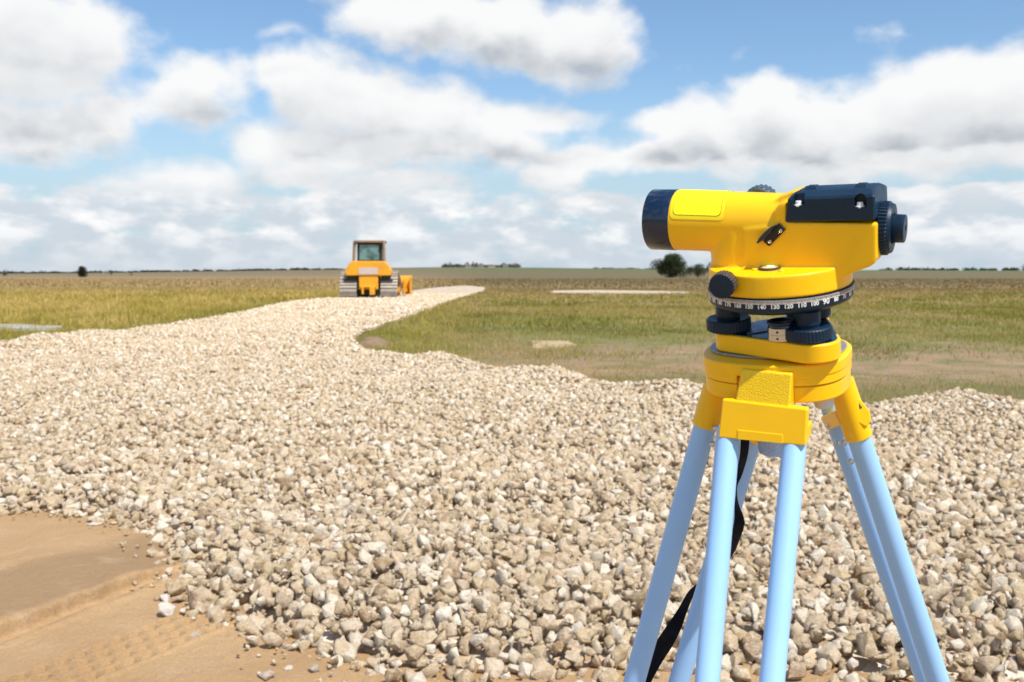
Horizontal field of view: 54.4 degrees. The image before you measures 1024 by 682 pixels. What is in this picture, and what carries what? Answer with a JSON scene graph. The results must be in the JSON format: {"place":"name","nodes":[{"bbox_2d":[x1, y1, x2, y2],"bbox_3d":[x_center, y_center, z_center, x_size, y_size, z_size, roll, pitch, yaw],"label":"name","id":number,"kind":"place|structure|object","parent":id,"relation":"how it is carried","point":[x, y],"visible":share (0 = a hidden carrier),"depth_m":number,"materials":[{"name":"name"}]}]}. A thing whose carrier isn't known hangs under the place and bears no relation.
{"place":"outdoors","nodes":[
{"label":"outdoors","id":0,"kind":"place"},
{"bbox_2d":[0,324,63,331],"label":"water","id":1,"kind":"structure","parent":0,"point":[25,326],"depth_m":24.66,"materials":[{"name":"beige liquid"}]},
{"bbox_2d":[0,267,1023,404],"bbox_3d":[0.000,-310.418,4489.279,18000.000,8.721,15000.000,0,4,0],"label":"ground","id":2,"kind":"structure","parent":0,"point":[890,368],"depth_m":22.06,"materials":[{"name":"green plant"}]},
{"bbox_2d":[76,266,87,276],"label":"bush","id":3,"kind":"object","parent":2,"relation":"on","point":[82,272],"visible":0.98,"depth_m":328.55,"materials":[{"name":"green plant"}]},
{"bbox_2d":[0,267,342,273],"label":"scrub","id":4,"kind":"object","parent":2,"relation":"on","point":[193,270],"visible":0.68,"depth_m":890.55,"materials":[{"name":"green plant"}]},
{"bbox_2d":[358,336,390,348],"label":"earth bank","id":5,"kind":"structure","parent":2,"relation":"on","point":[370,341],"depth_m":19.19,"materials":[{"name":"brown soil"}]},
{"bbox_2d":[441,262,460,266],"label":"copse","id":6,"kind":"object","parent":2,"relation":"on","point":[453,265],"visible":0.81,"depth_m":1145.97,"materials":[{"name":"green plant"}]},
{"bbox_2d":[461,262,520,266],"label":"shelter belt","id":7,"kind":"object","parent":2,"relation":"on","point":[509,265],"visible":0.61,"depth_m":1236.78,"materials":[{"name":"green plant"}]},
{"bbox_2d":[0,509,1013,681],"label":"sand","id":8,"kind":"structure","parent":2,"relation":"on","point":[76,605],"depth_m":3.92,"materials":[{"name":"brown sand"}]},
{"bbox_2d":[86,522,102,525],"bbox_3d":[-2.318,1.018,5.543,0.087,0.020,0.053,0,4,0],"label":"loose stone","id":9,"kind":"object","parent":8,"relation":"on","point":[93,523],"visible":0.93,"depth_m":5.52,"materials":[{"name":"stone"}]},
{"bbox_2d":[159,593,169,601],"bbox_3d":[-1.471,1.097,4.241,0.046,0.032,0.057,-3,5,-37],"label":"loose stone","id":10,"kind":"object","parent":8,"relation":"on","point":[165,597],"visible":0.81,"depth_m":4.24,"materials":[{"name":"stone"}]},
{"bbox_2d":[158,601,175,615],"bbox_3d":[-1.409,1.096,4.066,0.063,0.058,0.067,0,4,0],"label":"loose stone","id":11,"kind":"object","parent":8,"relation":"on","point":[166,608],"visible":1,"depth_m":4.05,"materials":[{"name":"stone"}]},
{"bbox_2d":[172,594,184,600],"bbox_3d":[-1.417,1.095,4.232,0.056,0.037,0.046,0,4,0],"label":"loose stone","id":12,"kind":"object","parent":8,"relation":"on","point":[181,597],"visible":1,"depth_m":4.22,"materials":[{"name":"stone"}]},
{"bbox_2d":[190,632,199,636],"bbox_3d":[-1.230,1.140,3.852,0.046,0.021,0.031,-2,5,-32],"label":"loose stone","id":13,"kind":"object","parent":8,"relation":"on","point":[195,634],"visible":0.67,"depth_m":3.85,"materials":[{"name":"stone"}]},
{"bbox_2d":[258,669,274,680],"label":"loose stone","id":14,"kind":"object","parent":8,"relation":"on","point":[267,675],"visible":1,"depth_m":3.43,"materials":[{"name":"stone"}]},
{"bbox_2d":[283,665,292,669],"bbox_3d":[-0.788,1.152,3.513,0.039,0.014,0.029,-3,5,-36],"label":"loose stone","id":15,"kind":"object","parent":8,"relation":"on","point":[288,667],"visible":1,"depth_m":3.51,"materials":[{"name":"stone"}]},
{"bbox_2d":[308,664,318,672],"bbox_3d":[-0.694,1.150,3.497,0.035,0.026,0.037,-3,5,-39],"label":"loose stone","id":16,"kind":"object","parent":8,"relation":"on","point":[314,668],"visible":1,"depth_m":3.49,"materials":[{"name":"stone"}]},
{"bbox_2d":[623,339,949,681],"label":"tripod","id":17,"kind":"object","parent":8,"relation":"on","point":[748,405],"visible":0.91,"depth_m":1.00,"materials":[{"name":"blue metal"}]},
{"bbox_2d":[642,182,907,363],"bbox_3d":[0.255,-0.072,0.982,0.249,0.163,0.152,2,17,30],"label":"optical level","id":18,"kind":"object","parent":17,"relation":"on","point":[798,257],"visible":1,"depth_m":0.94,"materials":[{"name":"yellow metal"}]},
{"bbox_2d":[532,341,574,348],"bbox_3d":[0.918,0.057,20.166,1.000,0.028,2.400,0,4,0],"label":"dirt patch","id":19,"kind":"object","parent":2,"relation":"on","point":[549,343],"visible":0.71,"depth_m":20.12,"materials":[{"name":"soil"}]},
{"bbox_2d":[593,267,705,268],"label":"hedgerow","id":20,"kind":"object","parent":2,"relation":"on","point":[629,268],"visible":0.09,"depth_m":1497.43,"materials":[{"name":"green plant"}]},
{"bbox_2d":[649,253,689,277],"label":"tree","id":21,"kind":"object","parent":2,"relation":"on","point":[670,266],"visible":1,"depth_m":297.39,"materials":[{"name":"green plant"}]},
{"bbox_2d":[684,263,707,276],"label":"tree","id":22,"kind":"object","parent":2,"relation":"on","point":[698,271],"visible":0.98,"depth_m":304.48,"materials":[{"name":"green plant"}]},
{"bbox_2d":[879,266,1023,270],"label":"woodland","id":23,"kind":"object","parent":2,"relation":"on","point":[942,268],"visible":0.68,"depth_m":1389.74,"materials":[{"name":"green plant"}]},
{"bbox_2d":[0,286,1023,681],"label":"gravel road","id":24,"kind":"structure","parent":0,"point":[866,666],"depth_m":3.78,"materials":[{"name":"beige gravel"}]},
{"bbox_2d":[339,240,411,297],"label":"bulldozer","id":25,"kind":"object","parent":24,"relation":"on","point":[369,271],"visible":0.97,"depth_m":52.04,"materials":[{"name":"paint"}]},
{"bbox_2d":[0,0,1023,272],"label":"sky","id":26,"kind":"structure","parent":0,"point":[136,135],"materials":[{"name":"blue"}]},
{"bbox_2d":[550,290,687,294],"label":"path","id":27,"kind":"structure","parent":0,"point":[601,291],"depth_m":71.97,"materials":[{"name":"stone"}]}
]}

